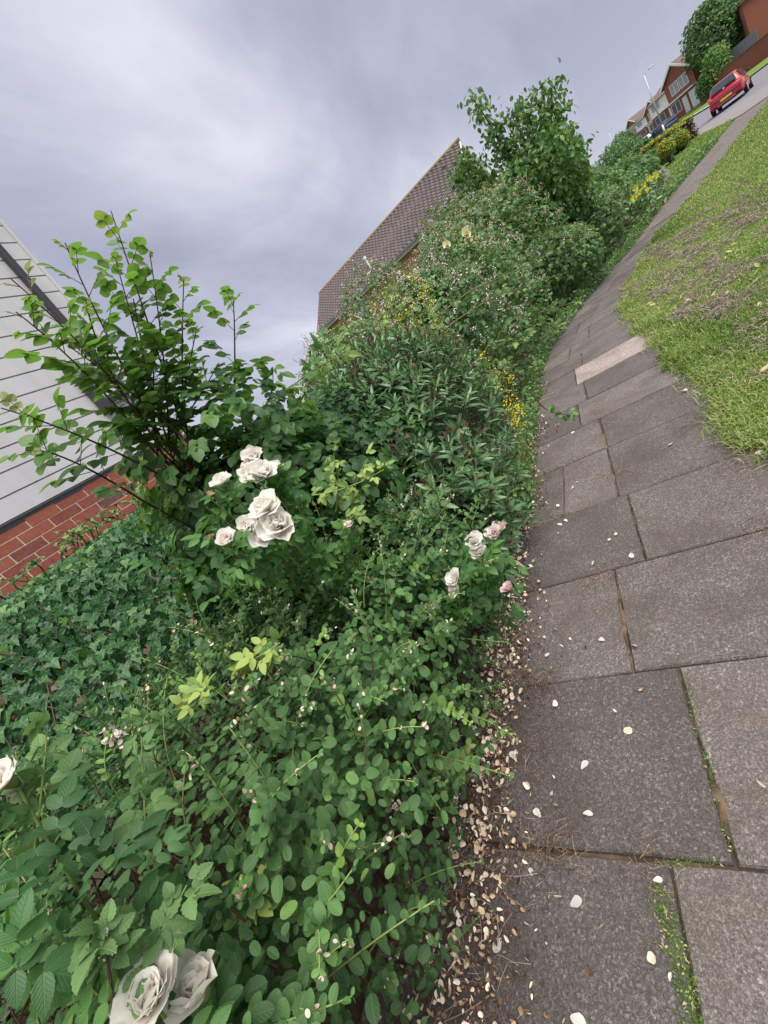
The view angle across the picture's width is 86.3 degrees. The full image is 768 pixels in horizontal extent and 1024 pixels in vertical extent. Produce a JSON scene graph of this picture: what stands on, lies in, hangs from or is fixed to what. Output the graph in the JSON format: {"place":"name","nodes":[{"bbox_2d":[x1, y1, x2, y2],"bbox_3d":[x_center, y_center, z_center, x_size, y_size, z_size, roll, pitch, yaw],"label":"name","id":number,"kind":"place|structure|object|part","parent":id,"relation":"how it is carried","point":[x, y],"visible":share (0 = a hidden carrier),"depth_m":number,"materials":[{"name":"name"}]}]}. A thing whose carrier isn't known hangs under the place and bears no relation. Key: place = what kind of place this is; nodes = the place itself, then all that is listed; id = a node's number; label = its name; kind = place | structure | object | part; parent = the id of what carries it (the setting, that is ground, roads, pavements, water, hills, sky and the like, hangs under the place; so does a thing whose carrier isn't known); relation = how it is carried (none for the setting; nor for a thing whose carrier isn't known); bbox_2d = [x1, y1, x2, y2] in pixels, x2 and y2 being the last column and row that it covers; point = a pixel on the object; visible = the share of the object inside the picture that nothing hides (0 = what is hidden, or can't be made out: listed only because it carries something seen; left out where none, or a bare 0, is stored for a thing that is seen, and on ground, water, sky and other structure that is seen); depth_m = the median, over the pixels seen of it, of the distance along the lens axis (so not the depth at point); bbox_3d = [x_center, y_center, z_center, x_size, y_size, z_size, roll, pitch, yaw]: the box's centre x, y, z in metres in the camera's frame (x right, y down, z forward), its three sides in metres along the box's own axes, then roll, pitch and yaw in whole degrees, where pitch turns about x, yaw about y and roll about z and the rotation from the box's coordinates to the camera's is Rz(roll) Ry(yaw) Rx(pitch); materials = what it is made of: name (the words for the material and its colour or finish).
{"place":"outdoors","nodes":[
{"label":"outdoors","id":0,"kind":"place"},
{"bbox_2d":[0,0,732,458],"label":"sky","id":1,"kind":"structure","parent":0,"point":[256,146],"materials":[{"name":"grey"}]},
{"bbox_2d":[317,137,509,340],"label":"tiled house","id":2,"kind":"structure","parent":0,"point":[391,236],"depth_m":24.79,"materials":[{"name":"tile"}]},
{"bbox_2d":[353,298,371,319],"bbox_3d":[-1.375,-13.575,27.666,1.083,1.280,0.211,-24,21,37],"label":"window","id":3,"kind":"structure","parent":2,"relation":"in","point":[361,313],"depth_m":27.57,"materials":[{"name":"white paint"}]},
{"bbox_2d":[417,237,439,262],"bbox_3d":[2.692,-15.185,23.781,1.083,1.280,0.211,-24,21,37],"label":"window","id":4,"kind":"structure","parent":2,"relation":"in","point":[430,237],"depth_m":23.77,"materials":[{"name":"white paint"}]},
{"bbox_2d":[361,205,767,1023],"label":"path","id":5,"kind":"structure","parent":0,"point":[693,589],"depth_m":1.43,"materials":[{"name":"concrete"}]},
{"bbox_2d":[379,377,604,1023],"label":"dry petal litter","id":6,"kind":"object","parent":5,"relation":"on","point":[502,894],"visible":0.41,"depth_m":1.35,"materials":[{"name":"beige plant"}]},
{"bbox_2d":[492,938,501,952],"bbox_3d":[0.318,1.211,1.147,0.023,0.011,0.039,6,37,44],"label":"fallen petal","id":7,"kind":"object","parent":5,"relation":"on","point":[498,946],"visible":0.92,"depth_m":1.15,"materials":[{"name":"white plant"}]},
{"bbox_2d":[509,751,516,759],"bbox_3d":[0.491,0.927,1.560,0.026,0.009,0.034,-28,27,-17],"label":"fallen petal","id":8,"kind":"object","parent":5,"relation":"on","point":[511,752],"visible":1,"depth_m":1.56,"materials":[{"name":"white plant"}]},
{"bbox_2d":[533,808,540,816],"bbox_3d":[0.506,0.993,1.353,0.024,0.009,0.030,-30,16,-17],"label":"fallen petal","id":9,"kind":"object","parent":5,"relation":"on","point":[535,811],"visible":0.97,"depth_m":1.35,"materials":[{"name":"white plant"}]},
{"bbox_2d":[570,895,581,907],"bbox_3d":[0.525,1.066,1.119,0.034,0.011,0.029,-44,18,-21],"label":"fallen petal","id":10,"kind":"object","parent":5,"relation":"on","point":[576,901],"visible":1,"depth_m":1.12,"materials":[{"name":"white plant"}]},
{"bbox_2d":[570,1013,585,1023],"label":"fallen petal","id":11,"kind":"object","parent":5,"relation":"on","point":[576,1018],"visible":1,"depth_m":0.95,"materials":[{"name":"white plant"}]},
{"bbox_2d":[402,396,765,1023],"bbox_3d":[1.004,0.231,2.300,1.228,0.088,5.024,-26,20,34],"label":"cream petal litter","id":12,"kind":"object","parent":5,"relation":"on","point":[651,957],"visible":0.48,"depth_m":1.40,"materials":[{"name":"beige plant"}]},
{"bbox_2d":[581,760,588,768],"bbox_3d":[0.676,0.853,1.387,0.034,0.006,0.024,-36,17,5],"label":"fallen petal","id":13,"kind":"object","parent":5,"relation":"on","point":[584,763],"visible":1,"depth_m":1.39,"materials":[{"name":"white plant"}]},
{"bbox_2d":[583,810,592,815],"bbox_3d":[0.630,0.932,1.266,0.028,0.009,0.020,-26,7,22],"label":"fallen petal","id":14,"kind":"object","parent":5,"relation":"on","point":[588,812],"visible":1,"depth_m":1.27,"materials":[{"name":"white plant"}]},
{"bbox_2d":[415,343,767,936],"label":"withered tufts","id":15,"kind":"object","parent":5,"relation":"on","point":[548,836],"visible":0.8,"depth_m":1.48,"materials":[{"name":"brown plant"}]},
{"bbox_2d":[499,125,717,520],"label":"weeds","id":16,"kind":"object","parent":5,"relation":"on","point":[532,411],"visible":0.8,"depth_m":6.93,"materials":[{"name":"green plant"}]},
{"bbox_2d":[623,727,631,733],"bbox_3d":[0.829,0.742,1.393,0.029,0.002,0.027,-26,20,34],"label":"fallen petal","id":17,"kind":"object","parent":5,"relation":"on","point":[627,730],"visible":1,"depth_m":1.39,"materials":[{"name":"beige plant"}]},
{"bbox_2d":[545,498,739,1023],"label":"joint moss","id":18,"kind":"object","parent":5,"relation":"on","point":[662,907],"visible":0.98,"depth_m":0.97,"materials":[{"name":"green moss"}]},
{"bbox_2d":[653,876,661,882],"bbox_3d":[0.708,0.952,1.058,0.022,0.009,0.014,-38,17,-2],"label":"fallen petal","id":19,"kind":"object","parent":5,"relation":"on","point":[658,879],"visible":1,"depth_m":1.06,"materials":[{"name":"white plant"}]},
{"bbox_2d":[475,63,767,326],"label":"ground","id":20,"kind":"structure","parent":0,"point":[700,112],"depth_m":37.83,"materials":[{"name":"soil"}]},
{"bbox_2d":[0,218,267,1020],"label":"boarded house","id":21,"kind":"structure","parent":20,"relation":"on","point":[32,520],"depth_m":3.18,"materials":[{"name":"white wood"}]},
{"bbox_2d":[0,244,128,410],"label":"downpipe","id":22,"kind":"object","parent":21,"relation":"attached to","point":[23,276],"visible":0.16,"depth_m":3.46,"materials":[{"name":"grey plastic"}]},
{"bbox_2d":[6,124,730,1023],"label":"flower bed","id":23,"kind":"object","parent":20,"relation":"on","point":[374,910],"visible":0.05,"depth_m":2.21,"materials":[{"name":"soil"}]},
{"bbox_2d":[0,755,250,1023],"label":"rose bush","id":24,"kind":"object","parent":23,"relation":"on","point":[166,996],"visible":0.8,"depth_m":0.51,"materials":[{"name":"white plant"}]},
{"bbox_2d":[0,447,335,1006],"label":"ivy","id":25,"kind":"object","parent":23,"relation":"on","point":[64,606],"visible":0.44,"depth_m":1.86,"materials":[{"name":"green plant"}]},
{"bbox_2d":[0,209,413,673],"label":"climbing rose","id":26,"kind":"object","parent":23,"relation":"on","point":[278,434],"visible":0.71,"depth_m":1.61,"materials":[{"name":"green plant"}]},
{"bbox_2d":[127,442,390,644],"bbox_3d":[-0.204,0.355,1.410,0.588,1.190,0.712,-26,20,34],"label":"rose bush","id":27,"kind":"object","parent":23,"relation":"on","point":[266,520],"visible":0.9,"depth_m":1.21,"materials":[{"name":"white plant"}]},
{"bbox_2d":[0,468,520,1023],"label":"snowberry bush","id":28,"kind":"object","parent":23,"relation":"on","point":[322,750],"visible":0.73,"depth_m":0.93,"materials":[{"name":"green plant"}]},
{"bbox_2d":[0,602,456,1022],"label":"bramble sprig","id":29,"kind":"object","parent":28,"relation":"attached to","point":[93,943],"visible":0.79,"depth_m":0.59,"materials":[{"name":"green plant"}]},
{"bbox_2d":[169,354,480,941],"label":"young shoots","id":30,"kind":"object","parent":28,"relation":"attached to","point":[192,689],"visible":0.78,"depth_m":0.95,"materials":[{"name":"green plant"}]},
{"bbox_2d":[250,327,476,621],"bbox_3d":[-0.193,-0.211,2.852,1.539,1.812,1.538,-26,20,34],"label":"leafy shrub","id":31,"kind":"object","parent":23,"relation":"on","point":[362,438],"visible":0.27,"depth_m":2.22,"materials":[{"name":"green plant"}]},
{"bbox_2d":[293,309,445,435],"bbox_3d":[-0.119,-1.222,4.934,1.898,2.304,1.856,-26,20,34],"label":"bramble bush","id":32,"kind":"object","parent":23,"relation":"on","point":[347,332],"visible":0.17,"depth_m":4.42,"materials":[{"name":"green plant"}]},
{"bbox_2d":[331,257,496,369],"bbox_3d":[0.439,-2.635,6.640,2.304,3.010,2.661,-34,17,10],"label":"bramble bush","id":33,"kind":"object","parent":23,"relation":"on","point":[352,315],"visible":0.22,"depth_m":5.87,"materials":[{"name":"green plant"}]},
{"bbox_2d":[302,320,539,614],"bbox_3d":[0.210,-0.494,2.968,1.528,1.779,2.457,-26,20,34],"label":"hebe bush","id":34,"kind":"object","parent":23,"relation":"on","point":[487,470],"visible":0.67,"depth_m":2.40,"materials":[{"name":"green plant"}]},
{"bbox_2d":[368,273,504,451],"bbox_3d":[0.598,-1.108,3.557,0.481,1.869,0.533,-29,19,26],"label":"goldenrod","id":35,"kind":"object","parent":23,"relation":"on","point":[432,313],"visible":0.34,"depth_m":3.33,"materials":[{"name":"green plant"}]},
{"bbox_2d":[399,327,507,444],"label":"bramble bush","id":36,"kind":"object","parent":23,"relation":"on","point":[497,376],"visible":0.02,"depth_m":4.11,"materials":[{"name":"green plant"}]},
{"bbox_2d":[373,253,537,413],"bbox_3d":[0.924,-2.151,5.359,1.883,2.297,2.120,-26,20,34],"label":"bramble bush","id":37,"kind":"object","parent":23,"relation":"on","point":[440,295],"visible":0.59,"depth_m":4.82,"materials":[{"name":"green plant"}]},
{"bbox_2d":[401,236,524,336],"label":"bramble bush","id":38,"kind":"object","parent":23,"relation":"on","point":[488,281],"visible":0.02,"depth_m":11.73,"materials":[{"name":"green plant"}]},
{"bbox_2d":[442,226,491,383],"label":"lemon rose","id":39,"kind":"object","parent":23,"relation":"on","point":[466,232],"visible":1,"depth_m":4.10,"materials":[{"name":"green"}]},
{"bbox_2d":[423,519,529,648],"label":"rose bush","id":40,"kind":"object","parent":23,"relation":"on","point":[491,575],"visible":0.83,"depth_m":1.46,"materials":[{"name":"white plant"}]},
{"bbox_2d":[410,213,560,373],"bbox_3d":[1.557,-3.526,6.797,2.210,2.706,2.713,-26,20,34],"label":"bramble bush","id":41,"kind":"object","parent":23,"relation":"on","point":[482,248],"visible":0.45,"depth_m":6.15,"materials":[{"name":"green plant"}]},
{"bbox_2d":[409,459,563,1023],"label":"dry twigs","id":42,"kind":"object","parent":23,"relation":"on","point":[488,778],"visible":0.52,"depth_m":1.32,"materials":[{"name":"brown wood"}]},
{"bbox_2d":[414,176,585,343],"bbox_3d":[2.190,-4.947,8.214,2.622,3.402,2.604,-40,17,-11],"label":"bramble bush","id":43,"kind":"object","parent":23,"relation":"on","point":[473,209],"visible":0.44,"depth_m":7.50,"materials":[{"name":"green plant"}]},
{"bbox_2d":[430,244,582,430],"bbox_3d":[1.259,-1.277,3.161,1.751,1.399,1.340,-37,17,-1],"label":"bramble cane","id":44,"kind":"object","parent":23,"relation":"on","point":[532,309],"visible":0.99,"depth_m":3.00,"materials":[{"name":"green plant"}]},
{"bbox_2d":[480,348,546,483],"bbox_3d":[0.991,-0.701,2.932,0.250,1.149,0.138,-34,17,10],"label":"goldenrod","id":45,"kind":"object","parent":23,"relation":"on","point":[515,413],"visible":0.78,"depth_m":2.91,"materials":[{"name":"green plant"}]},
{"bbox_2d":[502,398,540,499],"bbox_3d":[0.984,-0.420,2.784,0.148,0.813,0.292,-40,17,-11],"label":"goldenrod","id":46,"kind":"object","parent":23,"relation":"on","point":[514,419],"visible":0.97,"depth_m":2.72,"materials":[{"name":"green plant"}]},
{"bbox_2d":[442,57,602,283],"bbox_3d":[3.354,-7.383,9.412,3.042,4.731,2.461,-26,20,34],"label":"cherry tree","id":47,"kind":"object","parent":23,"relation":"on","point":[550,161],"visible":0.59,"depth_m":8.72,"materials":[{"name":"leaf"},{"name":"bark"}]},
{"bbox_2d":[524,218,605,307],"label":"bramble bush","id":48,"kind":"object","parent":23,"relation":"on","point":[582,272],"visible":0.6,"depth_m":7.88,"materials":[{"name":"green plant"}]},
{"bbox_2d":[544,179,629,287],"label":"bramble bush","id":49,"kind":"object","parent":23,"relation":"on","point":[611,197],"visible":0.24,"depth_m":9.21,"materials":[{"name":"green plant"}]},
{"bbox_2d":[590,161,616,176],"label":"bramble bush","id":50,"kind":"object","parent":23,"relation":"on","point":[597,163],"depth_m":14.84,"materials":[{"name":"green plant"}]},
{"bbox_2d":[512,138,718,403],"bbox_3d":[6.352,-6.891,9.743,1.901,0.576,23.097,-16,27,50],"label":"weed base","id":51,"kind":"object","parent":23,"relation":"on","point":[637,237],"visible":0.08,"depth_m":10.33,"materials":[{"name":"plant"}]},
{"bbox_2d":[586,165,647,244],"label":"bramble bush","id":52,"kind":"object","parent":23,"relation":"on","point":[605,178],"visible":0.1,"depth_m":11.24,"materials":[{"name":"green plant"}]},
{"bbox_2d":[594,151,663,230],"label":"bramble bush","id":53,"kind":"object","parent":23,"relation":"on","point":[646,168],"visible":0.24,"depth_m":13.21,"materials":[{"name":"green plant"}]},
{"bbox_2d":[624,163,673,226],"bbox_3d":[7.008,-8.327,10.835,2.287,1.418,0.848,-47,19,-30],"label":"evening primrose","id":54,"kind":"object","parent":23,"relation":"on","point":[636,191],"visible":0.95,"depth_m":10.53,"materials":[{"name":"yellow plant"}]},
{"bbox_2d":[591,142,633,176],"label":"street tree","id":55,"kind":"object","parent":20,"relation":"on","point":[614,156],"visible":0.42,"depth_m":41.30,"materials":[{"name":"green plant"}]},
{"bbox_2d":[604,136,640,167],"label":"street tree","id":56,"kind":"object","parent":20,"relation":"on","point":[609,148],"visible":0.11,"depth_m":47.51,"materials":[{"name":"green plant"}]},
{"bbox_2d":[611,129,633,154],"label":"street tree","id":57,"kind":"object","parent":20,"relation":"on","point":[622,134],"visible":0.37,"depth_m":61.99,"materials":[{"name":"green plant"}]},
{"bbox_2d":[613,135,643,170],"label":"street tree","id":58,"kind":"object","parent":20,"relation":"on","point":[630,140],"visible":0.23,"depth_m":41.94,"materials":[{"name":"green plant"}]},
{"bbox_2d":[625,106,645,134],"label":"terraced house","id":59,"kind":"structure","parent":20,"relation":"on","point":[631,121],"depth_m":135.75,"materials":[{"name":"white paint"}]},
{"bbox_2d":[632,130,642,138],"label":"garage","id":60,"kind":"structure","parent":20,"relation":"on","point":[638,134],"depth_m":50.33,"materials":[{"name":"grey paint"}]},
{"bbox_2d":[629,136,653,164],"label":"street tree","id":61,"kind":"object","parent":20,"relation":"on","point":[639,145],"visible":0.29,"depth_m":40.19,"materials":[{"name":"green plant"}]},
{"bbox_2d":[634,112,650,137],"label":"terraced house","id":62,"kind":"structure","parent":20,"relation":"on","point":[641,123],"depth_m":118.85,"materials":[{"name":"white paint"}]},
{"bbox_2d":[641,128,646,135],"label":"window","id":63,"kind":"structure","parent":62,"relation":"in","point":[643,132],"depth_m":119.45,"materials":[{"name":"grey glass"}]},
{"bbox_2d":[642,96,654,131],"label":"terraced house","id":64,"kind":"structure","parent":20,"relation":"on","point":[646,115],"depth_m":100.31,"materials":[{"name":"white paint"}]},
{"bbox_2d":[649,123,654,131],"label":"window","id":65,"kind":"structure","parent":64,"relation":"in","point":[652,127],"depth_m":100.88,"materials":[{"name":"grey glass"}]},
{"bbox_2d":[643,64,665,131],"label":"street lamp","id":66,"kind":"object","parent":20,"relation":"on","point":[662,126],"visible":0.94,"depth_m":45.61,"materials":[{"name":"silver metal"}]},
{"bbox_2d":[658,168,670,185],"bbox_3d":[12.767,-15.579,18.493,1.270,0.716,13.469,-17,26,48],"label":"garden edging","id":67,"kind":"object","parent":20,"relation":"on","point":[666,171],"visible":0.25,"depth_m":14.91,"materials":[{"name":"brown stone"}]},
{"bbox_2d":[639,114,699,154],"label":"clipped hedge","id":68,"kind":"object","parent":20,"relation":"on","point":[683,122],"visible":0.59,"depth_m":20.96,"materials":[{"name":"green plant"}]},
{"bbox_2d":[678,0,745,74],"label":"street tree","id":69,"kind":"object","parent":20,"relation":"on","point":[718,24],"visible":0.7,"depth_m":51.92,"materials":[{"name":"green plant"}]},
{"bbox_2d":[700,40,733,90],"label":"street tree","id":70,"kind":"object","parent":20,"relation":"on","point":[723,56],"visible":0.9,"depth_m":49.61,"materials":[{"name":"green plant"}]},
{"bbox_2d":[698,32,767,105],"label":"garden wall","id":71,"kind":"structure","parent":20,"relation":"on","point":[754,54],"depth_m":46.62,"materials":[{"name":"brown brick"}]},
{"bbox_2d":[735,0,767,45],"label":"gable house","id":72,"kind":"structure","parent":20,"relation":"on","point":[752,15],"depth_m":47.48,"materials":[{"name":"orange brick"}]},
{"bbox_2d":[617,589,629,654],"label":"sand","id":73,"kind":"structure","parent":0,"point":[622,619],"depth_m":1.74,"materials":[{"name":"beige sand"}]},
{"bbox_2d":[614,99,767,472],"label":"lawn","id":74,"kind":"structure","parent":0,"point":[712,343],"depth_m":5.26,"materials":[{"name":"plant"}]},
{"bbox_2d":[609,168,767,471],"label":"grass clippings","id":75,"kind":"object","parent":74,"relation":"on","point":[665,253],"depth_m":5.02,"materials":[{"name":"plant"}]},
{"bbox_2d":[634,211,767,380],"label":"lawn weeds","id":76,"kind":"object","parent":74,"relation":"on","point":[762,369],"visible":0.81,"depth_m":4.05,"materials":[{"name":"green plant"}]},
{"bbox_2d":[641,96,767,233],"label":"path","id":77,"kind":"structure","parent":0,"point":[690,185],"depth_m":11.86,"materials":[{"name":"concrete"}]},
{"bbox_2d":[709,766,734,850],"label":"sand","id":78,"kind":"structure","parent":0,"point":[723,812],"depth_m":1.10,"materials":[{"name":"sand"}]},
{"bbox_2d":[679,57,767,120],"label":"grass verge","id":79,"kind":"object","parent":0,"point":[699,107],"depth_m":45.16,"materials":[{"name":"plant"}]},
{"bbox_2d":[646,87,672,128],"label":"terraced house","id":80,"kind":"structure","parent":79,"relation":"on","point":[662,104],"depth_m":75.55,"materials":[{"name":"white paint"}]},
{"bbox_2d":[650,101,660,113],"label":"window","id":81,"kind":"structure","parent":80,"relation":"in","point":[657,104],"depth_m":75.93,"materials":[{"name":"grey glass"}]},
{"bbox_2d":[655,112,666,126],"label":"window","id":82,"kind":"structure","parent":80,"relation":"in","point":[663,117],"depth_m":76.24,"materials":[{"name":"grey glass"}]},
{"bbox_2d":[659,32,730,118],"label":"terraced house","id":83,"kind":"structure","parent":79,"relation":"on","point":[678,86],"depth_m":59.58,"materials":[{"name":"red brick"}]},
{"bbox_2d":[669,80,679,96],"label":"window","id":84,"kind":"structure","parent":83,"relation":"in","point":[674,88],"depth_m":60.33,"materials":[{"name":"grey glass"}]},
{"bbox_2d":[671,100,682,115],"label":"window","id":85,"kind":"structure","parent":83,"relation":"in","point":[676,107],"depth_m":61.62,"materials":[{"name":"grey glass"}]},
{"bbox_2d":[677,71,688,88],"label":"window","id":86,"kind":"structure","parent":83,"relation":"in","point":[683,79],"depth_m":58.78,"materials":[{"name":"grey glass"}]},
{"bbox_2d":[682,95,690,112],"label":"door","id":87,"kind":"structure","parent":83,"relation":"in","point":[685,101],"depth_m":60.23,"materials":[{"name":"white paint"}]},
{"bbox_2d":[688,86,699,107],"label":"garage door","id":88,"kind":"structure","parent":83,"relation":"in","point":[695,102],"depth_m":58.97,"materials":[{"name":"white paint"}]},
{"bbox_2d":[694,70,718,101],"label":"street tree","id":89,"kind":"object","parent":79,"relation":"on","point":[700,93],"visible":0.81,"depth_m":51.37,"materials":[{"name":"green plant"}]},
{"bbox_2d":[714,29,757,70],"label":"grey fence","id":90,"kind":"object","parent":79,"relation":"on","point":[737,50],"visible":0.2,"depth_m":48.05,"materials":[{"name":"grey wood"}]},
{"bbox_2d":[685,65,767,135],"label":"road","id":91,"kind":"structure","parent":0,"point":[702,119],"depth_m":26.00,"materials":[{"name":"grey asphalt"}]},
{"bbox_2d":[649,116,678,140],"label":"parked car","id":92,"kind":"object","parent":91,"relation":"on","point":[669,122],"visible":0.38,"depth_m":47.02,"materials":[{"name":"blue paint"}]},
{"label":"rear window","id":93,"kind":"part","parent":92,"relation":"part of","materials":[{"name":"grey glass"}]},
{"bbox_2d":[707,67,753,116],"bbox_3d":[20.959,-25.614,24.875,3.958,1.428,1.960,-47,20,-31],"label":"parked car","id":94,"kind":"object","parent":91,"relation":"on","point":[730,86],"visible":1,"depth_m":23.92,"materials":[{"name":"red paint"}]},
{"bbox_3d":[19.753,-24.956,23.901,0.398,0.370,1.194,-47,20,-31],"label":"rear window","id":95,"kind":"part","parent":94,"relation":"part of","materials":[{"name":"grey glass"}]},
{"bbox_2d":[693,85,767,136],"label":"pavement","id":96,"kind":"structure","parent":0,"point":[747,104],"depth_m":19.04,"materials":[{"name":"grey concrete"}]},
{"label":"verge","id":97,"kind":"structure","parent":0,"visible":0},
{"bbox_2d":[640,143,676,175],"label":"garden shrub","id":98,"kind":"object","parent":97,"relation":"on","point":[651,151],"visible":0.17,"depth_m":19.24,"materials":[{"name":"green plant"}]},
{"bbox_2d":[656,137,675,167],"bbox_3d":[12.539,-15.793,18.214,0.786,1.376,1.153,-33,17,13],"label":"topiary ball","id":99,"kind":"object","parent":97,"relation":"on","point":[668,144],"visible":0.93,"depth_m":17.93,"materials":[{"name":"green plant"}]},
{"bbox_2d":[669,127,691,144],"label":"garden shrub","id":100,"kind":"object","parent":97,"relation":"on","point":[674,133],"visible":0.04,"depth_m":19.76,"materials":[{"name":"green plant"}]},
{"bbox_2d":[673,129,689,155],"bbox_3d":[14.086,-17.386,19.460,0.721,1.200,1.042,-30,18,22],"label":"topiary ball","id":101,"kind":"object","parent":97,"relation":"on","point":[681,138],"visible":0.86,"depth_m":19.15,"materials":[{"name":"green plant"}]},
{"bbox_2d":[658,117,733,205],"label":"verge grass","id":102,"kind":"structure","parent":97,"relation":"on","point":[720,129],"depth_m":16.79,"materials":[{"name":"green plant"}]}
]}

